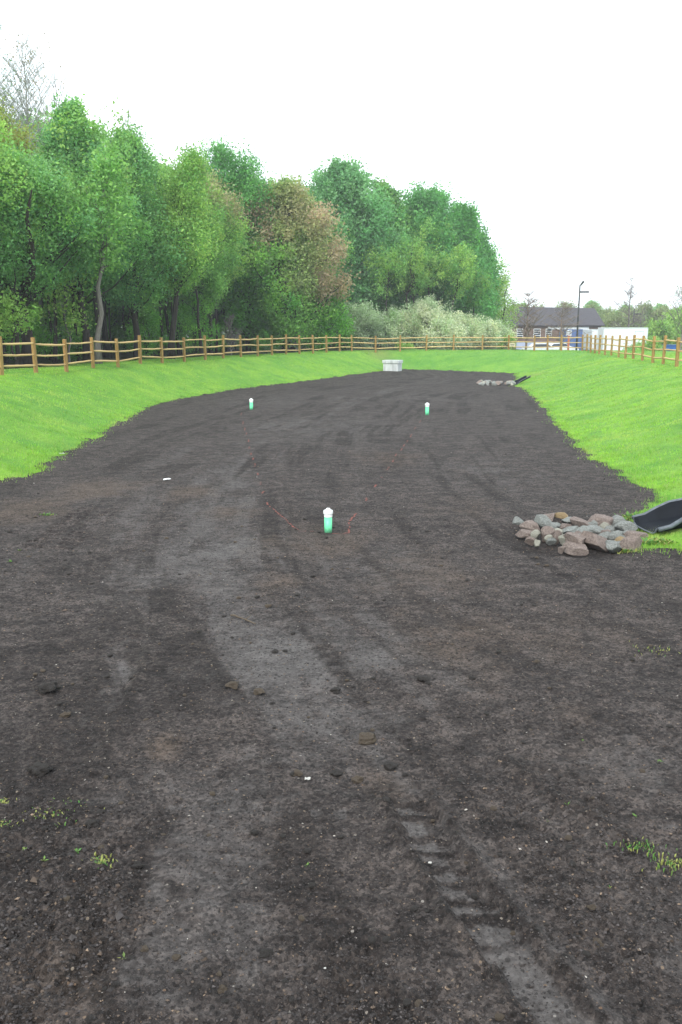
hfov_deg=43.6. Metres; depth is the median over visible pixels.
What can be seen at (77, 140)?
broadleaf tree
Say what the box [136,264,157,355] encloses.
forest tree
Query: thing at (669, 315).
distant tree
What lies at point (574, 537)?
rock
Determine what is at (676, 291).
bare tree
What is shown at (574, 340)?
storage container
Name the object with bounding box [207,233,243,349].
forest tree
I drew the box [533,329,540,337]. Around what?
window
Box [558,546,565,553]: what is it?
rock
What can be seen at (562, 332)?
bare tree
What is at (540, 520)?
rock
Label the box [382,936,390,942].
soil clod
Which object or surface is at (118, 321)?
forest tree
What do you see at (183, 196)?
broadleaf tree
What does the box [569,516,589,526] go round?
rock
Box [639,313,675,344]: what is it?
distant tree
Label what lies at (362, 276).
forest tree
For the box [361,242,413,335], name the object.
forest tree
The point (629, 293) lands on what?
bare tree
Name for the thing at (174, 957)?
soil clod
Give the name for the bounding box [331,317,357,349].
understorey bush
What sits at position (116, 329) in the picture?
understorey bush
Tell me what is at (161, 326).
forest tree
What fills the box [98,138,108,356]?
forest tree
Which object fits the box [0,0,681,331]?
sky
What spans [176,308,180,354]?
forest tree
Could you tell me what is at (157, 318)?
understorey bush
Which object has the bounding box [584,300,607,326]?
distant tree
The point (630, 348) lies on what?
bush
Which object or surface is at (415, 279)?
forest tree
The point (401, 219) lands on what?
broadleaf tree
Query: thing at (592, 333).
box trailer
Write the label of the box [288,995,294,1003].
soil clod
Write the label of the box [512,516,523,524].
rock
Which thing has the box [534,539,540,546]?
rock
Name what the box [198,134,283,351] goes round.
broadleaf tree
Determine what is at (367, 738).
soil clod
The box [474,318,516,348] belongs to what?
flowering shrub
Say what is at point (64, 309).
sapling
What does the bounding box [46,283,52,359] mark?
forest tree
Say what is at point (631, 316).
distant tree
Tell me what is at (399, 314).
flowering shrub
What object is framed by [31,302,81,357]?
understorey bush
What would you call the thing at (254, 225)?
forest tree
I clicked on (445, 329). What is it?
flowering shrub
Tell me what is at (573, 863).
soil clod
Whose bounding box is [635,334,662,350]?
bush
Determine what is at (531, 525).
rock
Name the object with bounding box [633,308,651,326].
bare tree
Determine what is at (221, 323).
understorey bush
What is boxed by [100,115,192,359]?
broadleaf tree
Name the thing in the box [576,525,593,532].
rock
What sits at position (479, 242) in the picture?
maple tree
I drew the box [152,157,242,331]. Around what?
forest tree
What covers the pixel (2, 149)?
forest tree
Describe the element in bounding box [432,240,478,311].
forest tree
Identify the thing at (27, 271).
broadleaf tree
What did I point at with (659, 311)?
distant tree
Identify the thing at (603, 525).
rock
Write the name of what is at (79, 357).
forest tree
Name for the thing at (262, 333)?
understorey bush
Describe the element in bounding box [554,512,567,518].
rock
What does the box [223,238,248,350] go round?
forest tree
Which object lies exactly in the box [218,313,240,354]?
bare tree
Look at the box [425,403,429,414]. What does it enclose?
cleanout pipe
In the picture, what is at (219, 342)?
understorey bush
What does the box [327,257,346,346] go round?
forest tree
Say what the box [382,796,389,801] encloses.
soil clod
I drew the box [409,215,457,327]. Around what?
forest tree
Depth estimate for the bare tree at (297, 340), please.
64.68 m
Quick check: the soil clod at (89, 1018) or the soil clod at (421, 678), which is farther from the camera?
the soil clod at (421, 678)
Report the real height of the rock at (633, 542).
0.239 m
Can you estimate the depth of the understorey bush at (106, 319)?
61.19 m
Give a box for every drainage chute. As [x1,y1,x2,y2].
[515,375,530,384]
[632,498,681,533]
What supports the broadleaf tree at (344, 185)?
on the ground at (229, 370)
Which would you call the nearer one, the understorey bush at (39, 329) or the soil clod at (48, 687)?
the soil clod at (48, 687)
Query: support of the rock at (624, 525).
on the soil
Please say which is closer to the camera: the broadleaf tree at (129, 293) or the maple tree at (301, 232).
the broadleaf tree at (129, 293)
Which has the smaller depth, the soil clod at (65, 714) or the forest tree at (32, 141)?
the soil clod at (65, 714)
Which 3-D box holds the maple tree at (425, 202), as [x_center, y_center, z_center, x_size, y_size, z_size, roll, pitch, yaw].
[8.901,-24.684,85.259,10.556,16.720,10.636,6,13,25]
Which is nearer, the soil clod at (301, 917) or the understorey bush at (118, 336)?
the soil clod at (301, 917)
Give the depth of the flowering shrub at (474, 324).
77.20 m
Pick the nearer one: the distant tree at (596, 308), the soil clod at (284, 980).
the soil clod at (284, 980)
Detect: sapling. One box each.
[0,286,48,367]
[29,258,104,362]
[214,252,280,351]
[285,267,356,350]
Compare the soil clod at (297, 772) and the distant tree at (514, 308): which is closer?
the soil clod at (297, 772)
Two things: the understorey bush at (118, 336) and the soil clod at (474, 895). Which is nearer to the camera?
the soil clod at (474, 895)
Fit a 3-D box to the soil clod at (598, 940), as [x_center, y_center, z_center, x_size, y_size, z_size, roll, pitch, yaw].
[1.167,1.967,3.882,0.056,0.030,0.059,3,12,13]
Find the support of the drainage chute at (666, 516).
on the ground at (229, 370)
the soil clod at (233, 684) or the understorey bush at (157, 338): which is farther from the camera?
the understorey bush at (157, 338)
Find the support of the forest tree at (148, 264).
on the ground at (229, 370)
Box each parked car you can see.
[521,343,558,349]
[549,343,578,349]
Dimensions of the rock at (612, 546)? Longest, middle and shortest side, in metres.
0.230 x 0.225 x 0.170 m
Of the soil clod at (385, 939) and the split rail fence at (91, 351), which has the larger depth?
the split rail fence at (91, 351)
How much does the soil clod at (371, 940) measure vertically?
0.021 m
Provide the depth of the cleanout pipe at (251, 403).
30.70 m
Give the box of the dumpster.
[660,345,675,350]
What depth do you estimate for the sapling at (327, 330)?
66.71 m
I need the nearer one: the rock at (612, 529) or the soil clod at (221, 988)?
the soil clod at (221, 988)
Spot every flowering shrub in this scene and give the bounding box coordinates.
[331,297,387,348]
[368,305,417,348]
[386,293,457,348]
[419,316,471,349]
[443,310,494,348]
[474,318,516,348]
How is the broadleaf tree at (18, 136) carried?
on the ground at (229, 370)
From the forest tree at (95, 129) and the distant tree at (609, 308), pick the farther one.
the distant tree at (609, 308)
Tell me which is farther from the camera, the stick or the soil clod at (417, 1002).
the stick
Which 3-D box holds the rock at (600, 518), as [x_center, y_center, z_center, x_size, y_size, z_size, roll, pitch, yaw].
[3.738,0.155,12.316,0.334,0.263,0.360,-4,12,-18]
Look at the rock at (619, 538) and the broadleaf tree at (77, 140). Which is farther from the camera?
the broadleaf tree at (77, 140)
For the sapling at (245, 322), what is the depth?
63.18 m
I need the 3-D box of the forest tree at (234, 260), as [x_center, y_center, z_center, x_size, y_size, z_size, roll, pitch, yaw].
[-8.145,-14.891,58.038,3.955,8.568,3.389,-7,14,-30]
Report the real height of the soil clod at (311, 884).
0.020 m
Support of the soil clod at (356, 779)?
on the soil
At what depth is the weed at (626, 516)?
12.63 m
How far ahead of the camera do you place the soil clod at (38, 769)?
5.32 m
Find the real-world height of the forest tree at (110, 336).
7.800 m
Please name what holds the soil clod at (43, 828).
on the soil
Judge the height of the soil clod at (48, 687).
0.076 m
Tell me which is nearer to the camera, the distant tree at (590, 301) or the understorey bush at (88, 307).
the understorey bush at (88, 307)
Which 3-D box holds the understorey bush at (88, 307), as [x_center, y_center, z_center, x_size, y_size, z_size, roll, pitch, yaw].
[-17.056,-12.248,54.870,3.764,4.681,4.535,1,12,5]
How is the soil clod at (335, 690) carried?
on the soil
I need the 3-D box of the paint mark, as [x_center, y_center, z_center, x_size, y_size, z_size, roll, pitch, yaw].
[-0.912,0.049,12.876,0.051,0.027,2.076,-4,12,-17]
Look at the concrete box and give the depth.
61.91 m
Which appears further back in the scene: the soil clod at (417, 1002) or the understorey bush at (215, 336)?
the understorey bush at (215, 336)
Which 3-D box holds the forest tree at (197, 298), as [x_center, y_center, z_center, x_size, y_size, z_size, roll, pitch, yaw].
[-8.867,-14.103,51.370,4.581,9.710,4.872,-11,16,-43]
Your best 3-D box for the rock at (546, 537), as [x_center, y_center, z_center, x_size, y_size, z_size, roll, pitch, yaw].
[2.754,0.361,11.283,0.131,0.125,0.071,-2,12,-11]
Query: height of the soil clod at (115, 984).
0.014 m
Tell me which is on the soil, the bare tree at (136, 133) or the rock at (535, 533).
the rock at (535, 533)
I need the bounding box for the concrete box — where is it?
[382,360,402,370]
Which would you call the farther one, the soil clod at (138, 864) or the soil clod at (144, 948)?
the soil clod at (138, 864)
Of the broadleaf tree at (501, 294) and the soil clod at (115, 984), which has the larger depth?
the broadleaf tree at (501, 294)
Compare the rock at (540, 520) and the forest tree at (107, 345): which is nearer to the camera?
the rock at (540, 520)
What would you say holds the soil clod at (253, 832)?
on the soil
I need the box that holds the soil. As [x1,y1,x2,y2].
[0,369,681,1023]
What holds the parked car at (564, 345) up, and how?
on the road
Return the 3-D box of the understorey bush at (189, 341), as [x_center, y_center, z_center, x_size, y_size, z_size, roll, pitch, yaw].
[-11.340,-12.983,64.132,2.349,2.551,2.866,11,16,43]
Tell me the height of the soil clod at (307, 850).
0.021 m
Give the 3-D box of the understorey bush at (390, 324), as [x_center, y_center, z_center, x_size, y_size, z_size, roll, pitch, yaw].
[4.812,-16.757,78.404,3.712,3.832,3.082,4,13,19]
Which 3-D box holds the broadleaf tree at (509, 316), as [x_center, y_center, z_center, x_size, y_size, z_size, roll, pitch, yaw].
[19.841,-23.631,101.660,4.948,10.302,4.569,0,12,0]
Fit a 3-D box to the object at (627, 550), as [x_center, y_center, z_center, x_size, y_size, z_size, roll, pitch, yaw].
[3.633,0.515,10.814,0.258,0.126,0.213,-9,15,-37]
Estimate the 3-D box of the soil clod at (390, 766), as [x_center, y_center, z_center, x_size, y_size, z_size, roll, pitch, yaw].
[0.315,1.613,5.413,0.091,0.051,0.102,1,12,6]
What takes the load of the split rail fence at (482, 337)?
on the ground at (229, 370)
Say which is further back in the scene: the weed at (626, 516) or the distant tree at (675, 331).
the distant tree at (675, 331)
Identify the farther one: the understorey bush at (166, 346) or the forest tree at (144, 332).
the understorey bush at (166, 346)
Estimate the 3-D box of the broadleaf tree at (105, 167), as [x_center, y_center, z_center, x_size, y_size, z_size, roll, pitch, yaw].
[-10.855,-11.669,38.105,4.175,10.430,4.603,0,12,0]
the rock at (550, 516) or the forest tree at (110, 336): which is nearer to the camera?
the rock at (550, 516)
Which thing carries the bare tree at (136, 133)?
on the ground at (229, 370)
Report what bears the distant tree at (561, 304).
on the terrain
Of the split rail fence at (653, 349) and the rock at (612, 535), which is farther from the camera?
the split rail fence at (653, 349)
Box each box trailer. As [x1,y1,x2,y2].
[583,329,597,350]
[597,327,647,350]
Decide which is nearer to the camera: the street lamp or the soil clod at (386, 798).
the soil clod at (386, 798)
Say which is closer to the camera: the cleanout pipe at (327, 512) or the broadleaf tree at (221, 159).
the cleanout pipe at (327, 512)
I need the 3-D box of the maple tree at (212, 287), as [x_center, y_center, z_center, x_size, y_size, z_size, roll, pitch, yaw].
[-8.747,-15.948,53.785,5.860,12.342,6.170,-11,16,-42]
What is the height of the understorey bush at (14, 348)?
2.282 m
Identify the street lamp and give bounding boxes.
[575,281,588,349]
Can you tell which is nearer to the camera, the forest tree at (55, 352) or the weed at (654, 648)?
the weed at (654, 648)
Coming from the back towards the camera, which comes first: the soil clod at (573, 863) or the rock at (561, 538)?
the rock at (561, 538)
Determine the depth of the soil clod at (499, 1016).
3.42 m
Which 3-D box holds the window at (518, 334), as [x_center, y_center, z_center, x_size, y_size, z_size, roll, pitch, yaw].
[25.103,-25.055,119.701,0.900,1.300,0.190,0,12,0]
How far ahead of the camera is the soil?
6.26 m
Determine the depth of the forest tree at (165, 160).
69.61 m
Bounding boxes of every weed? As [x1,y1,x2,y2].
[23,798,104,826]
[90,852,117,868]
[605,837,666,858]
[614,511,638,520]
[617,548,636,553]
[629,641,679,653]
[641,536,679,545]
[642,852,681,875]
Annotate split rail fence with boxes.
[0,334,352,374]
[352,335,583,352]
[582,334,681,366]
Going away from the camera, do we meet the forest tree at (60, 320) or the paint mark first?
the paint mark
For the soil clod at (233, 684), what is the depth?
6.61 m
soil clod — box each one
[28,762,52,776]
[37,681,61,692]
[41,825,47,830]
[59,712,70,717]
[85,819,99,828]
[86,1014,93,1023]
[112,981,118,986]
[132,861,143,868]
[140,945,148,951]
[171,954,180,960]
[218,984,227,993]
[221,998,227,1003]
[225,681,238,688]
[250,829,258,835]
[253,688,264,694]
[258,948,272,958]
[282,978,288,983]
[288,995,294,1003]
[293,769,302,775]
[298,915,304,920]
[304,848,310,852]
[308,882,314,887]
[329,769,342,776]
[330,687,340,693]
[351,775,363,783]
[358,732,376,744]
[367,936,374,943]
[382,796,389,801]
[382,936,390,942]
[384,761,397,770]
[403,998,411,1006]
[410,905,417,910]
[415,999,422,1006]
[416,675,428,680]
[471,893,477,898]
[495,1013,504,1020]
[565,835,571,840]
[569,861,575,867]
[582,949,590,956]
[587,904,596,909]
[593,937,603,947]
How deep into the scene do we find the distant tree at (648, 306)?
147.27 m
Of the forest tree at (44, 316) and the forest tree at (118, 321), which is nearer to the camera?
the forest tree at (44, 316)
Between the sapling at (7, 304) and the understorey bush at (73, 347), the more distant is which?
the understorey bush at (73, 347)
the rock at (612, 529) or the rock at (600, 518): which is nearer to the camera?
the rock at (612, 529)
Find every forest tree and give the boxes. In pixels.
[0,116,47,362]
[0,131,34,213]
[0,141,58,367]
[0,144,15,220]
[5,107,110,352]
[16,105,120,325]
[18,161,104,363]
[28,93,142,359]
[41,282,48,357]
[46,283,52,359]
[59,285,62,353]
[63,278,68,350]
[71,186,113,360]
[91,118,152,357]
[94,141,157,350]
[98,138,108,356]
[105,291,114,352]
[110,233,161,317]
[121,306,126,352]
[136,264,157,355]
[143,164,179,342]
[143,199,167,355]
[147,150,189,348]
[149,236,193,355]
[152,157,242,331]
[162,193,231,355]
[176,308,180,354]
[193,240,226,353]
[198,187,247,352]
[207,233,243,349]
[209,182,253,345]
[215,240,250,352]
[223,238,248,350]
[224,179,282,350]
[255,176,275,188]
[320,215,356,346]
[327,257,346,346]
[351,259,384,331]
[356,233,403,310]
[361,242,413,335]
[385,229,435,311]
[394,241,438,345]
[396,273,433,302]
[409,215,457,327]
[431,245,466,294]
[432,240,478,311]
[463,267,494,315]
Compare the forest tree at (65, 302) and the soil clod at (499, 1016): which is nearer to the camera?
the soil clod at (499, 1016)
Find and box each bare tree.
[0,24,46,142]
[0,26,113,354]
[37,65,70,311]
[122,104,142,342]
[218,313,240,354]
[290,317,304,351]
[509,290,552,349]
[538,300,593,348]
[607,275,650,326]
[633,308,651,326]
[656,282,681,350]
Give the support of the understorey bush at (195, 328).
on the ground at (229, 370)
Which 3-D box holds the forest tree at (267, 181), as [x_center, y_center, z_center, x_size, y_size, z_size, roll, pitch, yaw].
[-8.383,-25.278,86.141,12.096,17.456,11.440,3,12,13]
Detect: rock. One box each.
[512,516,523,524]
[515,529,531,537]
[519,520,539,530]
[525,536,534,545]
[530,529,540,539]
[534,514,551,526]
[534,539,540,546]
[541,526,554,541]
[543,512,555,520]
[544,534,552,541]
[546,538,556,544]
[553,530,561,544]
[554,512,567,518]
[558,534,564,545]
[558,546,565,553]
[559,523,571,528]
[562,517,570,523]
[562,526,578,533]
[563,532,584,544]
[563,541,588,555]
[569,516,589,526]
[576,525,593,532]
[580,531,608,551]
[588,514,613,525]
[588,525,603,534]
[599,522,608,528]
[599,531,609,537]
[604,526,615,532]
[605,540,621,552]
[607,530,622,539]
[611,515,625,525]
[614,521,637,530]
[614,536,623,540]
[619,535,641,551]
[623,530,648,538]
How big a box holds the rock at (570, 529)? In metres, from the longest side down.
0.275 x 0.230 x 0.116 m
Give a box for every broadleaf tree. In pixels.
[0,88,39,357]
[0,140,105,366]
[31,91,156,361]
[61,129,143,363]
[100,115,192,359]
[140,132,222,358]
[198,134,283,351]
[302,153,412,346]
[346,176,431,336]
[471,249,514,324]
[494,271,524,348]
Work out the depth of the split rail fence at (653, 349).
45.59 m
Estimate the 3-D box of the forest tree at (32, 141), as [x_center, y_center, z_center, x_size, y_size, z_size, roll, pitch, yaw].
[-21.724,-19.292,59.191,11.435,16.687,11.351,11,16,42]
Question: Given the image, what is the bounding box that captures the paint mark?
[266,502,298,529]
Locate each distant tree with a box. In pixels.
[501,298,531,317]
[553,299,583,307]
[583,298,602,309]
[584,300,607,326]
[599,306,614,322]
[601,309,635,327]
[602,304,644,326]
[633,298,659,326]
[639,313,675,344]
[646,305,673,325]
[655,302,667,308]
[662,304,681,344]
[666,306,681,349]
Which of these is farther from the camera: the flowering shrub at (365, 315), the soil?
the flowering shrub at (365, 315)
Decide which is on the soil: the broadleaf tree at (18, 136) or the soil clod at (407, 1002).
the soil clod at (407, 1002)
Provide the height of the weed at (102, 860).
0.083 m
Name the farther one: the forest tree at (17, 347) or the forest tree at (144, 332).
the forest tree at (144, 332)
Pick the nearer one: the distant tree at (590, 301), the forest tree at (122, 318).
the forest tree at (122, 318)
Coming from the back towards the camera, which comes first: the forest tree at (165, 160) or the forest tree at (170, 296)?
the forest tree at (165, 160)
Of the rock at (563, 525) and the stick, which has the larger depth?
the rock at (563, 525)
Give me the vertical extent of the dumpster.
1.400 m
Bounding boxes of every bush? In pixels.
[0,300,61,357]
[6,332,39,359]
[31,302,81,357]
[47,319,94,360]
[52,291,111,351]
[70,295,117,340]
[73,321,103,351]
[108,324,128,350]
[114,330,131,352]
[119,313,164,354]
[122,306,168,357]
[126,296,180,340]
[163,304,213,353]
[167,293,221,355]
[175,325,198,351]
[197,319,228,351]
[206,326,222,350]
[218,318,234,348]
[235,334,255,351]
[253,327,280,352]
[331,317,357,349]
[376,310,412,342]
[395,340,416,349]
[494,333,517,348]
[623,343,648,350]
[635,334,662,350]
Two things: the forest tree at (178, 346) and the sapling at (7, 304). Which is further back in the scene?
the forest tree at (178, 346)
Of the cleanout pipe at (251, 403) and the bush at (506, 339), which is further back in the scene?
the bush at (506, 339)
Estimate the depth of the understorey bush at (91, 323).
48.74 m
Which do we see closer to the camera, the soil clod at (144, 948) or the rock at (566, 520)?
the soil clod at (144, 948)
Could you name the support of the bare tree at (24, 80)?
on the ground at (229, 370)
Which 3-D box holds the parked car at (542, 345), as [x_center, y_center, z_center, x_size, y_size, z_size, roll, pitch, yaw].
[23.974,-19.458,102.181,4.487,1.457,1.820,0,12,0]
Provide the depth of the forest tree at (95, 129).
40.02 m
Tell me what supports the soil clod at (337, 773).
on the soil
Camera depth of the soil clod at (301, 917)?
4.00 m
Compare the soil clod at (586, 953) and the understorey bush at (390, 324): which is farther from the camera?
the understorey bush at (390, 324)
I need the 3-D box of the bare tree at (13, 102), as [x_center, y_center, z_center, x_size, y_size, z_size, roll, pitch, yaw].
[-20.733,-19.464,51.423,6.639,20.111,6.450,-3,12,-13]
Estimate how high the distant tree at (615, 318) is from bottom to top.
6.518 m
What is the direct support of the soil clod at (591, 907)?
on the soil
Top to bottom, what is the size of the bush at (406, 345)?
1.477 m
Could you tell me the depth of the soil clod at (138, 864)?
4.41 m
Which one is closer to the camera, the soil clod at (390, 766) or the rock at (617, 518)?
the soil clod at (390, 766)
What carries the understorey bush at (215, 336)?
on the ground at (229, 370)
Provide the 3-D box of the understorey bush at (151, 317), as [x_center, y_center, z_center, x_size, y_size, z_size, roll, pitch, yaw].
[-11.515,-10.336,49.465,3.100,3.576,3.239,11,16,41]
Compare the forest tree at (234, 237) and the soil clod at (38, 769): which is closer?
the soil clod at (38, 769)
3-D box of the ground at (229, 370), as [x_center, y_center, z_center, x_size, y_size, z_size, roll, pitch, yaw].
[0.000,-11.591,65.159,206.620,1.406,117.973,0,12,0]
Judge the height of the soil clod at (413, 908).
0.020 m
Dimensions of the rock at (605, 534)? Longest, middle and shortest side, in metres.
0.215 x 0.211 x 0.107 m
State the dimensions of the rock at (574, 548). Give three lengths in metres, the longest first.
0.306 x 0.289 x 0.114 m
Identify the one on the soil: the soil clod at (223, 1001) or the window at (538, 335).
the soil clod at (223, 1001)
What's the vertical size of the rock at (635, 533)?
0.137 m
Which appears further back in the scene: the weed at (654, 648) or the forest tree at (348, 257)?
the forest tree at (348, 257)
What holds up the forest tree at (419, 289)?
on the ground at (229, 370)
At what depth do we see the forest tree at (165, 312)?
57.44 m
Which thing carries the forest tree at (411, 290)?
on the ground at (229, 370)
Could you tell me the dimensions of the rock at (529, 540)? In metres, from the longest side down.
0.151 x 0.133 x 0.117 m
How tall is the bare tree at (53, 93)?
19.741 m
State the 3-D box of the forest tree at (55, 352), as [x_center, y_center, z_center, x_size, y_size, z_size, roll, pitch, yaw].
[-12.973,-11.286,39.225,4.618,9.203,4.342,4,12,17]
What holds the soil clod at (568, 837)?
on the soil
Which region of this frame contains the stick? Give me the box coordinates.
[230,614,255,623]
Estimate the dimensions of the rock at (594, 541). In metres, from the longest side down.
0.390 x 0.379 x 0.244 m
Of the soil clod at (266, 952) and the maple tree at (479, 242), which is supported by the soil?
the soil clod at (266, 952)
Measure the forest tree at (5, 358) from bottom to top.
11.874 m
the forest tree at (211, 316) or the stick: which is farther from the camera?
the forest tree at (211, 316)
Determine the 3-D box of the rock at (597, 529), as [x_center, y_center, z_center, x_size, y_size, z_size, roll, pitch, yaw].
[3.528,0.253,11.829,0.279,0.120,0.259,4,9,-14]
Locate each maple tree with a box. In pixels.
[165,161,252,352]
[231,171,360,351]
[387,175,473,346]
[405,192,508,335]
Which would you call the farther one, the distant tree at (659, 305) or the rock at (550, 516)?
the distant tree at (659, 305)
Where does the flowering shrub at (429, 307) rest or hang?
on the ground at (229, 370)
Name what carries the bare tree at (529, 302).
on the ground at (229, 370)
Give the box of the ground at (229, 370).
[0,344,681,548]
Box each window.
[516,329,522,336]
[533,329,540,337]
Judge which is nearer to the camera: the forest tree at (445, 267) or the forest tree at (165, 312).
the forest tree at (165, 312)
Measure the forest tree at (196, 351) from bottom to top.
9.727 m
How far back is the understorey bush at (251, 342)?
64.96 m
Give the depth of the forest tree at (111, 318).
63.24 m
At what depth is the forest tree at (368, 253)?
80.81 m
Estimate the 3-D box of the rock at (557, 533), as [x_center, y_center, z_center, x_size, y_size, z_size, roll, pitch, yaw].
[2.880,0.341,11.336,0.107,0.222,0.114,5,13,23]
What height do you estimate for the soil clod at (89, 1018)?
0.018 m
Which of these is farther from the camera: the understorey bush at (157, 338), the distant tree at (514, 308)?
the distant tree at (514, 308)
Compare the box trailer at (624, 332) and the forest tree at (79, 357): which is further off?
the box trailer at (624, 332)
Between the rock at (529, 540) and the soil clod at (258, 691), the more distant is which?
the rock at (529, 540)
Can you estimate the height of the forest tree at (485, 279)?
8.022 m
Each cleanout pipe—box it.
[249,398,252,409]
[323,508,332,532]
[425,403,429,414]
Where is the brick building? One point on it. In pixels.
(593, 320)
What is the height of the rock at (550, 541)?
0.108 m
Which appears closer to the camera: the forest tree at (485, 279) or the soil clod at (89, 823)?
the soil clod at (89, 823)
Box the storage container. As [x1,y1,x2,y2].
[559,329,582,349]
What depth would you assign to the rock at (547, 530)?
11.49 m
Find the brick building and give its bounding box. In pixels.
[499,307,604,349]
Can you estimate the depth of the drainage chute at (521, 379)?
45.47 m
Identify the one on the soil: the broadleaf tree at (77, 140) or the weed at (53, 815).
the weed at (53, 815)
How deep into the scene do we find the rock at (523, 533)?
11.63 m

